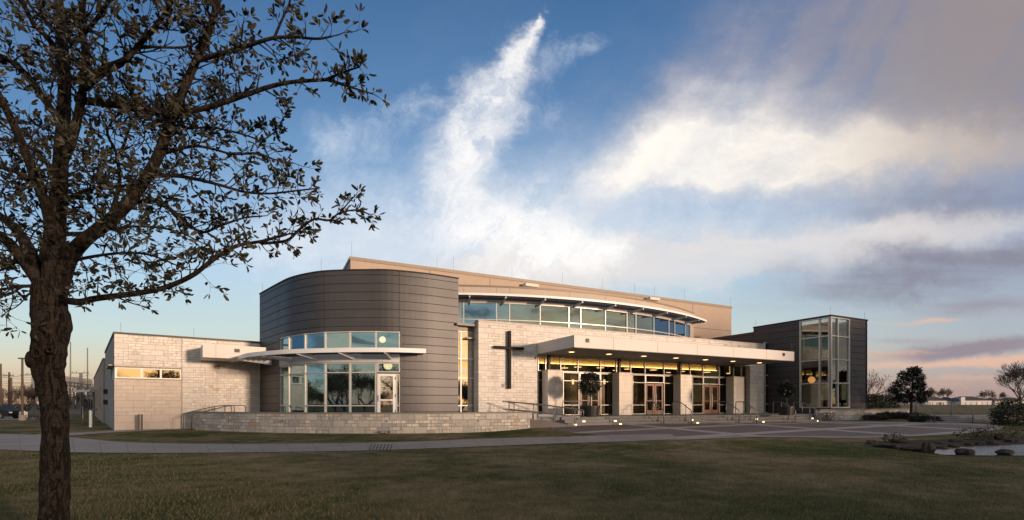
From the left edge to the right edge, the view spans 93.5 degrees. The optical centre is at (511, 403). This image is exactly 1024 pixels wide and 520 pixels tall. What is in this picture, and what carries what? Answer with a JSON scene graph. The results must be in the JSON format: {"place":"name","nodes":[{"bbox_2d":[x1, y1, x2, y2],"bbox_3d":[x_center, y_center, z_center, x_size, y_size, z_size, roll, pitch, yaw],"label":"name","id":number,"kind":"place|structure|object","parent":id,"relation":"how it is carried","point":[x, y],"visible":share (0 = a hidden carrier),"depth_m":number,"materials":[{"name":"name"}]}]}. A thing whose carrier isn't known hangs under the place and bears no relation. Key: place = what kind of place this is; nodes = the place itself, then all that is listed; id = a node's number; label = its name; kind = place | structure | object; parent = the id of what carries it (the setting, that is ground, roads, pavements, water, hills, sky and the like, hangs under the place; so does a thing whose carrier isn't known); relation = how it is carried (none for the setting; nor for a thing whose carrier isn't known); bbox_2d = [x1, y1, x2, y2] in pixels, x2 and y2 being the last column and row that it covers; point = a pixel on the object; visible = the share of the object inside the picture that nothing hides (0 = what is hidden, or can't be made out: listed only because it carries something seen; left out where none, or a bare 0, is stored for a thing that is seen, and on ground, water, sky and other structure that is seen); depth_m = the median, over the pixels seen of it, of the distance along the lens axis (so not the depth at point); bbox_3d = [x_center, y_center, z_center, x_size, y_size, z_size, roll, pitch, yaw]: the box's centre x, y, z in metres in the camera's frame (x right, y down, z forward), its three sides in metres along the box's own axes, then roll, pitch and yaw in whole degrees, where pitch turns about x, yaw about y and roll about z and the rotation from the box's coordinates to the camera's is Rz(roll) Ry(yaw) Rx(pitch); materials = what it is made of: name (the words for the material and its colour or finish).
{"place":"outdoors","nodes":[
{"label":"outdoors","id":0,"kind":"place"},
{"bbox_2d":[0,417,38,419],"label":"parking lot","id":1,"kind":"structure","parent":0,"point":[8,418],"depth_m":51.93,"materials":[{"name":"grey asphalt"}]},
{"bbox_2d":[0,405,20,418],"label":"parked car","id":2,"kind":"object","parent":1,"relation":"on","point":[8,410],"visible":0.87,"depth_m":51.51,"materials":[{"name":"paint"}]},
{"bbox_2d":[69,409,92,413],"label":"yard wall","id":3,"kind":"structure","parent":0,"point":[74,411],"depth_m":76.00,"materials":[{"name":"concrete"}]},
{"bbox_2d":[37,428,192,435],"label":"side path","id":4,"kind":"structure","parent":0,"point":[78,433],"depth_m":27.48,"materials":[{"name":"concrete"}]},
{"bbox_2d":[183,405,234,428],"bbox_3d":[-19.727,0.837,31.389,2.877,1.527,0.055,0,0,-34],"label":"handrail","id":5,"kind":"object","parent":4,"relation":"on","point":[205,408],"visible":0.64,"depth_m":31.28,"materials":[{"name":"grey metal"}]},
{"bbox_2d":[0,434,676,452],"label":"path","id":6,"kind":"structure","parent":0,"point":[29,442],"depth_m":18.49,"materials":[{"name":"concrete"}]},
{"bbox_2d":[0,404,1023,519],"bbox_3d":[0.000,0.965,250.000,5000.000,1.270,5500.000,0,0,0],"label":"lawn","id":7,"kind":"structure","parent":0,"point":[179,436],"depth_m":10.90,"materials":[{"name":"green plant"}]},
{"bbox_2d":[0,364,1,405],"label":"utility pole","id":8,"kind":"object","parent":7,"relation":"on","point":[0,384],"visible":0.62,"depth_m":57.95,"materials":[{"name":"brown wood"}]},
{"bbox_2d":[2,372,13,405],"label":"utility pole","id":9,"kind":"object","parent":7,"relation":"on","point":[9,375],"visible":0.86,"depth_m":79.88,"materials":[{"name":"wood"}]},
{"bbox_2d":[2,383,37,411],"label":"bare tree","id":10,"kind":"object","parent":7,"relation":"on","point":[28,393],"visible":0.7,"depth_m":59.43,"materials":[{"name":"plant"}]},
{"bbox_2d":[2,400,39,409],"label":"hedgerow","id":11,"kind":"object","parent":7,"relation":"on","point":[17,407],"visible":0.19,"depth_m":111.63,"materials":[{"name":"green plant"}]},
{"bbox_2d":[18,358,25,420],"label":"lamp post","id":12,"kind":"object","parent":7,"relation":"on","point":[22,416],"visible":0.94,"depth_m":46.44,"materials":[{"name":"grey metal"}]},
{"bbox_2d":[31,378,35,413],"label":"utility pole","id":13,"kind":"object","parent":7,"relation":"on","point":[33,409],"visible":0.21,"depth_m":73.84,"materials":[{"name":"metal"}]},
{"bbox_2d":[72,371,82,408],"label":"utility pole","id":14,"kind":"object","parent":7,"relation":"on","point":[80,378],"visible":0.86,"depth_m":87.81,"materials":[{"name":"metal"}]},
{"bbox_2d":[65,376,93,408],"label":"substation gantry","id":15,"kind":"object","parent":7,"relation":"on","point":[88,384],"visible":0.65,"depth_m":87.96,"materials":[{"name":"metal"}]},
{"bbox_2d":[70,392,89,408],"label":"bare tree","id":16,"kind":"object","parent":7,"relation":"on","point":[78,399],"visible":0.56,"depth_m":82.35,"materials":[{"name":"plant"}]},
{"bbox_2d":[73,390,94,416],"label":"walkway canopy","id":17,"kind":"object","parent":7,"relation":"on","point":[81,391],"visible":0.86,"depth_m":60.42,"materials":[{"name":"white metal"}]},
{"bbox_2d":[83,392,92,408],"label":"substation transformer","id":18,"kind":"object","parent":7,"relation":"on","point":[90,400],"visible":0.23,"depth_m":85.84,"materials":[{"name":"beige metal"}]},
{"bbox_2d":[89,409,96,426],"bbox_3d":[-28.621,0.965,32.888,0.604,1.270,0.179,0,0,16],"label":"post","id":19,"kind":"object","parent":7,"relation":"on","point":[90,418],"visible":0.86,"depth_m":32.88,"materials":[{"name":"white metal"}]},
{"bbox_2d":[0,0,389,519],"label":"oak tree","id":20,"kind":"object","parent":7,"relation":"on","point":[49,270],"visible":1,"depth_m":4.71,"materials":[{"name":"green plant"}]},
{"bbox_2d":[191,405,245,430],"bbox_3d":[-17.855,0.837,29.389,2.877,1.527,0.055,0,0,-34],"label":"handrail","id":21,"kind":"object","parent":7,"relation":"on","point":[213,409],"visible":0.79,"depth_m":29.16,"materials":[{"name":"grey metal"}]},
{"bbox_2d":[192,411,535,433],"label":"planter wall","id":22,"kind":"structure","parent":7,"relation":"on","point":[364,422],"depth_m":26.38,"materials":[{"name":"stone"}]},
{"bbox_2d":[93,256,867,429],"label":"church building","id":23,"kind":"structure","parent":7,"relation":"on","point":[319,346],"depth_m":31.86,"materials":[{"name":"beige stone"}]},
{"bbox_2d":[115,367,180,379],"bbox_3d":[-22.584,-1.883,29.991,3.332,0.662,0.160,0,0,-36],"label":"strip window","id":24,"kind":"structure","parent":23,"relation":"in","point":[120,372],"depth_m":29.94,"materials":[{"name":"clear glass"}]},
{"bbox_2d":[280,362,376,411],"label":"curved window","id":25,"kind":"structure","parent":23,"relation":"in","point":[286,374],"depth_m":28.43,"materials":[{"name":"white glass"}]},
{"bbox_2d":[280,331,399,349],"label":"clerestory strip window","id":26,"kind":"structure","parent":23,"relation":"in","point":[285,342],"depth_m":27.93,"materials":[{"name":"clear glass"}]},
{"bbox_2d":[377,374,395,411],"bbox_3d":[-7.190,-0.472,27.617,1.038,2.505,0.250,0,0,-11],"label":"glass door","id":27,"kind":"structure","parent":23,"relation":"in","point":[386,383],"depth_m":27.61,"materials":[{"name":"white metal"}]},
{"bbox_2d":[376,362,399,372],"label":"door transom window","id":28,"kind":"structure","parent":23,"relation":"in","point":[377,363],"depth_m":27.59,"materials":[{"name":"clear glass"}]},
{"bbox_2d":[396,374,399,411],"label":"sidelight window","id":29,"kind":"structure","parent":23,"relation":"in","point":[396,374],"depth_m":27.68,"materials":[{"name":"clear glass"}]},
{"bbox_2d":[458,331,472,411],"bbox_3d":[-2.883,-1.857,29.885,1.416,5.274,0.140,0,0,-27],"label":"tall window","id":30,"kind":"structure","parent":23,"relation":"in","point":[465,347],"depth_m":29.89,"materials":[{"name":"clear glass"}]},
{"bbox_2d":[494,331,523,388],"bbox_3d":[-0.197,-2.746,30.075,2.054,3.617,0.258,0,0,-27],"label":"wall cross","id":31,"kind":"object","parent":23,"relation":"attached to","point":[509,347],"depth_m":29.97,"materials":[{"name":"brown metal"}]},
{"bbox_2d":[537,371,541,413],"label":"storefront window","id":32,"kind":"structure","parent":23,"relation":"in","point":[539,373],"depth_m":31.67,"materials":[{"name":"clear glass"}]},
{"bbox_2d":[563,372,578,414],"bbox_3d":[3.997,-0.688,32.765,1.266,2.897,0.637,0,0,-4],"label":"storefront window","id":33,"kind":"structure","parent":23,"relation":"in","point":[570,379],"depth_m":32.76,"materials":[{"name":"clear glass"}]},
{"bbox_2d":[458,302,690,337],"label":"clerestory window","id":34,"kind":"structure","parent":23,"relation":"in","point":[687,327],"depth_m":34.26,"materials":[{"name":"clear glass"}]},
{"bbox_2d":[579,382,589,414],"bbox_3d":[5.019,-0.368,33.277,0.810,2.276,0.291,0,0,-10],"label":"entrance door","id":35,"kind":"structure","parent":23,"relation":"in","point":[585,399],"depth_m":33.24,"materials":[{"name":"brown wood"}]},
{"bbox_2d":[590,382,599,414],"bbox_3d":[5.780,-0.368,33.657,0.825,2.276,0.334,0,0,-17],"label":"entrance door","id":36,"kind":"structure","parent":23,"relation":"in","point":[595,400],"depth_m":33.73,"materials":[{"name":"brown wood"}]},
{"bbox_2d":[600,373,611,414],"bbox_3d":[6.848,-0.688,34.191,1.411,2.897,0.709,0,0,-3],"label":"storefront window","id":37,"kind":"structure","parent":23,"relation":"in","point":[606,379],"depth_m":34.12,"materials":[{"name":"clear glass"}]},
{"bbox_2d":[632,375,644,413],"bbox_3d":[9.291,-0.688,35.413,1.192,2.897,0.600,0,0,-4],"label":"storefront window","id":38,"kind":"structure","parent":23,"relation":"in","point":[638,381],"depth_m":35.42,"materials":[{"name":"clear glass"}]},
{"bbox_2d":[537,356,746,377],"bbox_3d":[10.934,-2.661,36.234,20.700,0.988,0.140,0,0,-27],"label":"upper storefront window","id":39,"kind":"structure","parent":23,"relation":"in","point":[567,364],"depth_m":35.34,"materials":[{"name":"clear glass"}]},
{"bbox_2d":[645,384,653,413],"bbox_3d":[10.268,-0.368,35.901,0.841,2.276,0.308,0,0,-10],"label":"entrance door","id":40,"kind":"structure","parent":23,"relation":"in","point":[649,388],"depth_m":35.89,"materials":[{"name":"brown wood"}]},
{"bbox_2d":[645,375,663,382],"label":"door transom window","id":41,"kind":"structure","parent":23,"relation":"in","point":[648,378],"depth_m":36.07,"materials":[{"name":"clear glass"}]},
{"bbox_2d":[654,384,662,413],"bbox_3d":[11.060,-0.368,36.297,0.857,2.276,0.351,0,0,-16],"label":"entrance door","id":42,"kind":"structure","parent":23,"relation":"in","point":[658,388],"depth_m":36.29,"materials":[{"name":"brown wood"}]},
{"bbox_2d":[663,376,672,413],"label":"storefront window","id":43,"kind":"structure","parent":23,"relation":"in","point":[668,380],"depth_m":36.69,"materials":[{"name":"clear glass"}]},
{"bbox_2d":[692,377,702,413],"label":"storefront window","id":44,"kind":"structure","parent":23,"relation":"in","point":[697,382],"depth_m":38.10,"materials":[{"name":"clear glass"}]},
{"bbox_2d":[703,385,710,413],"bbox_3d":[15.602,-0.368,38.568,0.832,2.276,0.303,0,0,-10],"label":"entrance door","id":45,"kind":"structure","parent":23,"relation":"in","point":[706,388],"depth_m":38.55,"materials":[{"name":"brown wood"}]},
{"bbox_2d":[703,377,718,384],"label":"door transom window","id":46,"kind":"structure","parent":23,"relation":"in","point":[706,380],"depth_m":38.81,"materials":[{"name":"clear glass"}]},
{"bbox_2d":[711,385,718,412],"bbox_3d":[16.384,-0.368,38.959,0.847,2.276,0.345,0,0,-16],"label":"entrance door","id":47,"kind":"structure","parent":23,"relation":"in","point":[714,388],"depth_m":38.96,"materials":[{"name":"brown wood"}]},
{"bbox_2d":[719,378,725,412],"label":"storefront window","id":48,"kind":"structure","parent":23,"relation":"in","point":[722,381],"depth_m":39.37,"materials":[{"name":"clear glass"}]},
{"bbox_2d":[744,378,746,412],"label":"storefront window","id":49,"kind":"structure","parent":23,"relation":"in","point":[745,385],"depth_m":40.52,"materials":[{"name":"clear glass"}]},
{"bbox_2d":[764,342,767,412],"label":"slot window","id":50,"kind":"structure","parent":23,"relation":"in","point":[765,343],"depth_m":41.98,"materials":[{"name":"clear glass"}]},
{"bbox_2d":[808,327,814,382],"bbox_3d":[24.637,-4.023,39.600,0.540,4.626,0.540,0,0,0],"label":"globe lamp","id":51,"kind":"object","parent":23,"relation":"hanging from","point":[811,379],"visible":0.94,"depth_m":39.59,"materials":[{"name":"orange"}]},
{"bbox_2d":[799,316,831,407],"bbox_3d":[24.284,-3.240,38.556,0.200,7.119,2.485,0,0,-27],"label":"tower side window","id":52,"kind":"structure","parent":23,"relation":"in","point":[830,317],"depth_m":38.18,"materials":[{"name":"clear glass"}]},
{"bbox_2d":[821,382,827,399],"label":"back window","id":53,"kind":"structure","parent":23,"relation":"in","point":[824,387],"depth_m":42.58,"materials":[{"name":"green glass"}]},
{"bbox_2d":[828,317,849,407],"bbox_3d":[25.870,-3.240,38.072,2.604,7.119,0.200,0,0,-27],"label":"tower front window","id":54,"kind":"structure","parent":23,"relation":"in","point":[836,335],"depth_m":37.99,"materials":[{"name":"clear glass"}]},
{"bbox_2d":[840,382,845,399],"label":"back window","id":55,"kind":"structure","parent":23,"relation":"in","point":[842,386],"depth_m":41.21,"materials":[{"name":"green glass"}]},
{"bbox_2d":[530,419,576,427],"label":"ramp","id":56,"kind":"structure","parent":7,"relation":"on","point":[534,423],"depth_m":28.11,"materials":[{"name":"concrete"}]},
{"bbox_2d":[502,401,581,425],"bbox_3d":[1.723,0.564,28.227,4.714,1.484,0.058,0,0,14],"label":"handrail","id":57,"kind":"object","parent":56,"relation":"on","point":[553,414],"visible":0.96,"depth_m":28.11,"materials":[{"name":"grey metal"}]},
{"bbox_2d":[509,401,583,419],"bbox_3d":[2.038,0.564,29.530,4.714,1.484,0.058,0,0,14],"label":"handrail","id":58,"kind":"object","parent":56,"relation":"on","point":[547,412],"visible":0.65,"depth_m":29.50,"materials":[{"name":"metal"}]},
{"bbox_2d":[561,415,818,425],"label":"entrance steps","id":59,"kind":"structure","parent":7,"relation":"on","point":[584,421],"depth_m":31.04,"materials":[{"name":"concrete"}]},
{"bbox_2d":[646,401,663,423],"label":"handrail","id":60,"kind":"object","parent":59,"relation":"on","point":[652,410],"visible":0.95,"depth_m":30.45,"materials":[{"name":"black metal"}]},
{"bbox_2d":[672,401,691,423],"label":"handrail","id":61,"kind":"object","parent":59,"relation":"on","point":[685,409],"visible":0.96,"depth_m":31.14,"materials":[{"name":"black metal"}]},
{"bbox_2d":[718,401,739,422],"bbox_3d":[14.668,0.566,32.601,0.058,1.468,1.888,0,0,-19],"label":"handrail","id":62,"kind":"object","parent":59,"relation":"on","point":[726,408],"visible":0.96,"depth_m":32.78,"materials":[{"name":"black metal"}]},
{"bbox_2d":[735,401,756,422],"bbox_3d":[16.065,0.566,33.079,0.058,1.468,1.888,0,0,-19],"label":"handrail","id":63,"kind":"object","parent":59,"relation":"on","point":[743,409],"visible":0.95,"depth_m":32.83,"materials":[{"name":"black metal"}]},
{"bbox_2d":[793,402,816,421],"bbox_3d":[21.179,0.566,34.830,0.058,1.468,1.888,0,0,-19],"label":"handrail","id":64,"kind":"object","parent":59,"relation":"on","point":[809,410],"visible":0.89,"depth_m":34.45,"materials":[{"name":"metal"}]},
{"bbox_2d":[814,409,864,420],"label":"retaining wall","id":65,"kind":"structure","parent":7,"relation":"on","point":[847,414],"depth_m":36.15,"materials":[{"name":"stone"}]},
{"bbox_2d":[861,412,888,419],"bbox_3d":[27.313,1.001,36.249,1.711,0.774,1.772,0,0,0],"label":"shrub","id":66,"kind":"object","parent":7,"relation":"on","point":[874,416],"visible":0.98,"depth_m":35.82,"materials":[{"name":"green plant"}]},
{"bbox_2d":[867,393,887,408],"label":"shrub","id":67,"kind":"object","parent":7,"relation":"on","point":[879,402],"visible":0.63,"depth_m":51.43,"materials":[{"name":"green plant"}]},
{"bbox_2d":[867,370,892,399],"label":"bare tree","id":68,"kind":"object","parent":7,"relation":"on","point":[871,386],"visible":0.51,"depth_m":52.06,"materials":[{"name":"plant"}]},
{"bbox_2d":[871,394,900,408],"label":"shrub","id":69,"kind":"object","parent":7,"relation":"on","point":[892,403],"visible":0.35,"depth_m":52.54,"materials":[{"name":"green plant"}]},
{"bbox_2d":[864,408,909,414],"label":"retaining wall","id":70,"kind":"structure","parent":7,"relation":"on","point":[868,411],"depth_m":39.78,"materials":[{"name":"stone"}]},
{"bbox_2d":[876,411,899,418],"bbox_3d":[28.562,0.869,36.607,1.815,0.754,1.808,0,0,0],"label":"shrub","id":71,"kind":"object","parent":7,"relation":"on","point":[891,415],"visible":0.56,"depth_m":36.02,"materials":[{"name":"green plant"}]},
{"bbox_2d":[887,411,909,418],"bbox_3d":[29.302,0.881,36.413,1.855,0.761,1.867,0,0,0],"label":"shrub","id":72,"kind":"object","parent":7,"relation":"on","point":[899,413],"visible":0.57,"depth_m":35.98,"materials":[{"name":"green plant"}]},
{"bbox_2d":[886,365,931,413],"bbox_3d":[31.324,-0.961,37.928,3.423,4.332,1.892,0,0,0],"label":"magnolia tree","id":73,"kind":"object","parent":7,"relation":"on","point":[920,393],"visible":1,"depth_m":37.87,"materials":[{"name":"green plant"}]},
{"bbox_2d":[914,415,944,421],"bbox_3d":[28.034,1.077,32.444,1.442,0.753,1.857,0,0,0],"label":"shrub","id":74,"kind":"object","parent":7,"relation":"on","point":[922,418],"visible":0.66,"depth_m":32.22,"materials":[{"name":"green plant"}]},
{"bbox_2d":[909,396,952,404],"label":"house","id":75,"kind":"structure","parent":7,"relation":"on","point":[937,401],"depth_m":214.00,"materials":[{"name":"white"}]},
{"bbox_2d":[928,387,947,396],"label":"bare tree","id":76,"kind":"object","parent":7,"relation":"on","point":[931,389],"visible":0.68,"depth_m":233.96,"materials":[{"name":"plant"}]},
{"bbox_2d":[918,415,1018,422],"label":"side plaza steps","id":77,"kind":"structure","parent":7,"relation":"on","point":[965,419],"depth_m":32.00,"materials":[{"name":"concrete"}]},
{"bbox_2d":[950,402,972,422],"bbox_3d":[30.227,0.558,32.715,0.568,1.403,2.882,0,0,21],"label":"handrail","id":78,"kind":"object","parent":77,"relation":"on","point":[962,406],"visible":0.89,"depth_m":32.67,"materials":[{"name":"grey metal"}]},
{"bbox_2d":[951,396,991,404],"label":"house","id":79,"kind":"structure","parent":7,"relation":"on","point":[968,400],"depth_m":212.00,"materials":[{"name":"white"}]},
{"bbox_2d":[976,390,996,398],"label":"bare tree","id":80,"kind":"object","parent":7,"relation":"on","point":[986,394],"visible":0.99,"depth_m":236.65,"materials":[{"name":"plant"}]},
{"bbox_2d":[987,398,1007,404],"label":"house","id":81,"kind":"structure","parent":7,"relation":"on","point":[994,400],"depth_m":226.11,"materials":[{"name":"beige brick"}]},
{"bbox_2d":[987,398,1023,424],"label":"shrub","id":82,"kind":"object","parent":7,"relation":"on","point":[1002,413],"visible":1,"depth_m":28.91,"materials":[{"name":"green plant"}]},
{"bbox_2d":[993,423,1023,437],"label":"shrub","id":83,"kind":"object","parent":7,"relation":"on","point":[1016,430],"visible":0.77,"depth_m":21.31,"materials":[{"name":"green plant"}]},
{"bbox_2d":[994,361,1023,410],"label":"bare tree","id":84,"kind":"object","parent":7,"relation":"on","point":[1013,375],"visible":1,"depth_m":58.73,"materials":[{"name":"plant"}]},
{"bbox_2d":[0,0,1023,403],"label":"sky","id":85,"kind":"structure","parent":0,"point":[771,161],"materials":[{"name":"blue"}]},
{"bbox_2d":[536,413,814,422],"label":"terrace","id":86,"kind":"structure","parent":0,"point":[557,419],"depth_m":32.40,"materials":[{"name":"concrete"}]},
{"bbox_2d":[536,414,565,416],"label":"ramp kerb","id":87,"kind":"structure","parent":86,"relation":"on","point":[545,415],"depth_m":29.57,"materials":[{"name":"grey concrete"}]},
{"bbox_2d":[578,372,601,416],"bbox_3d":[4.798,-0.623,29.715,1.592,2.806,1.523,0,0,0],"label":"topiary tree","id":88,"kind":"object","parent":86,"relation":"on","point":[590,410],"visible":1,"depth_m":29.36,"materials":[{"name":"green plant"}]},
{"bbox_2d":[777,380,796,414],"bbox_3d":[18.807,-0.441,32.988,1.249,2.442,1.251,0,0,0],"label":"topiary tree","id":89,"kind":"object","parent":86,"relation":"on","point":[785,388],"visible":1,"depth_m":32.73,"materials":[{"name":"green plant"}]},
{"bbox_2d":[552,422,993,437],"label":"plaza","id":90,"kind":"structure","parent":0,"point":[772,428],"depth_m":25.26,"materials":[{"name":"grey concrete"}]},
{"bbox_2d":[610,427,1002,439],"bbox_3d":[16.009,1.389,22.697,23.527,0.180,3.536,0,0,-11],"label":"plaza edge","id":91,"kind":"object","parent":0,"point":[787,436],"visible":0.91,"depth_m":21.27,"materials":[{"name":"concrete"}]},
{"bbox_2d":[820,421,1000,427],"bbox_3d":[25.417,1.283,31.299,5.903,0.082,9.530,0,0,-41],"label":"plaza border","id":92,"kind":"object","parent":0,"point":[975,424],"visible":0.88,"depth_m":30.43,"materials":[{"name":"concrete"}]},
{"bbox_2d":[914,402,934,422],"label":"handrail","id":93,"kind":"object","parent":92,"relation":"on","point":[915,403],"visible":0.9,"depth_m":32.84,"materials":[{"name":"grey metal"}]},
{"bbox_2d":[864,438,1023,456],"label":"pond bank","id":94,"kind":"structure","parent":0,"point":[916,443],"depth_m":18.54,"materials":[{"name":"grey stone"}]},
{"bbox_2d":[872,443,891,447],"bbox_3d":[13.433,1.513,17.381,0.675,0.151,0.530,0,0,0],"label":"boulder","id":95,"kind":"object","parent":94,"relation":"on","point":[882,445],"visible":0.79,"depth_m":17.27,"materials":[{"name":"stone"}]},
{"bbox_2d":[878,432,908,441],"bbox_3d":[15.059,1.347,19.055,0.927,0.506,0.809,0,0,0],"label":"shrub","id":96,"kind":"object","parent":94,"relation":"on","point":[888,436],"visible":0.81,"depth_m":19.02,"materials":[{"name":"green plant"}]},
{"bbox_2d":[887,444,905,448],"bbox_3d":[13.607,1.516,17.020,0.556,0.172,0.414,0,0,-18],"label":"boulder","id":97,"kind":"object","parent":94,"relation":"on","point":[896,446],"visible":0.7,"depth_m":16.92,"materials":[{"name":"grey stone"}]},
{"bbox_2d":[890,438,910,442],"bbox_3d":[15.202,1.462,18.835,0.745,0.190,0.540,0,0,0],"label":"boulder","id":98,"kind":"object","parent":94,"relation":"on","point":[901,440],"visible":0.75,"depth_m":18.66,"materials":[{"name":"stone"}]},
{"bbox_2d":[921,442,935,452],"bbox_3d":[13.490,1.450,15.604,0.369,0.451,0.308,0,0,-25],"label":"boulder","id":99,"kind":"object","parent":94,"relation":"on","point":[928,447],"visible":0.74,"depth_m":15.52,"materials":[{"name":"grey stone"}]},
{"bbox_2d":[954,448,975,454],"bbox_3d":[14.251,1.520,15.126,0.616,0.240,0.462,0,0,0],"label":"boulder","id":100,"kind":"object","parent":94,"relation":"on","point":[962,451],"visible":0.74,"depth_m":15.01,"materials":[{"name":"grey stone"}]},
{"bbox_2d":[953,427,986,440],"bbox_3d":[18.820,1.250,19.895,1.152,0.639,0.963,0,0,0],"label":"shrub","id":101,"kind":"object","parent":94,"relation":"on","point":[970,438],"visible":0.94,"depth_m":19.80,"materials":[{"name":"green plant"}]},
{"bbox_2d":[966,428,995,439],"bbox_3d":[19.470,1.274,20.032,0.960,0.628,0.832,0,0,0],"label":"shrub","id":102,"kind":"object","parent":94,"relation":"on","point":[977,429],"visible":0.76,"depth_m":19.96,"materials":[{"name":"green plant"}]},
{"bbox_2d":[980,424,1014,439],"bbox_3d":[20.360,1.201,20.265,1.255,0.753,1.014,0,0,0],"label":"shrub","id":103,"kind":"object","parent":94,"relation":"on","point":[1004,432],"visible":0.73,"depth_m":20.15,"materials":[{"name":"green plant"}]},
{"bbox_2d":[994,433,1007,439],"bbox_3d":[20.337,1.389,20.014,0.542,0.318,0.384,0,0,0],"label":"boulder","id":104,"kind":"object","parent":94,"relation":"on","point":[999,436],"visible":0.69,"depth_m":19.90,"materials":[{"name":"stone"}]},
{"bbox_2d":[994,449,1014,454],"bbox_3d":[15.415,1.528,15.062,0.464,0.217,0.384,0,0,-30],"label":"boulder","id":105,"kind":"object","parent":94,"relation":"on","point":[1004,452],"visible":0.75,"depth_m":14.95,"materials":[{"name":"grey stone"}]},
{"bbox_2d":[934,445,1023,455],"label":"pond","id":106,"kind":"structure","parent":0,"point":[991,450],"depth_m":16.57,"materials":[{"name":"grey liquid"}]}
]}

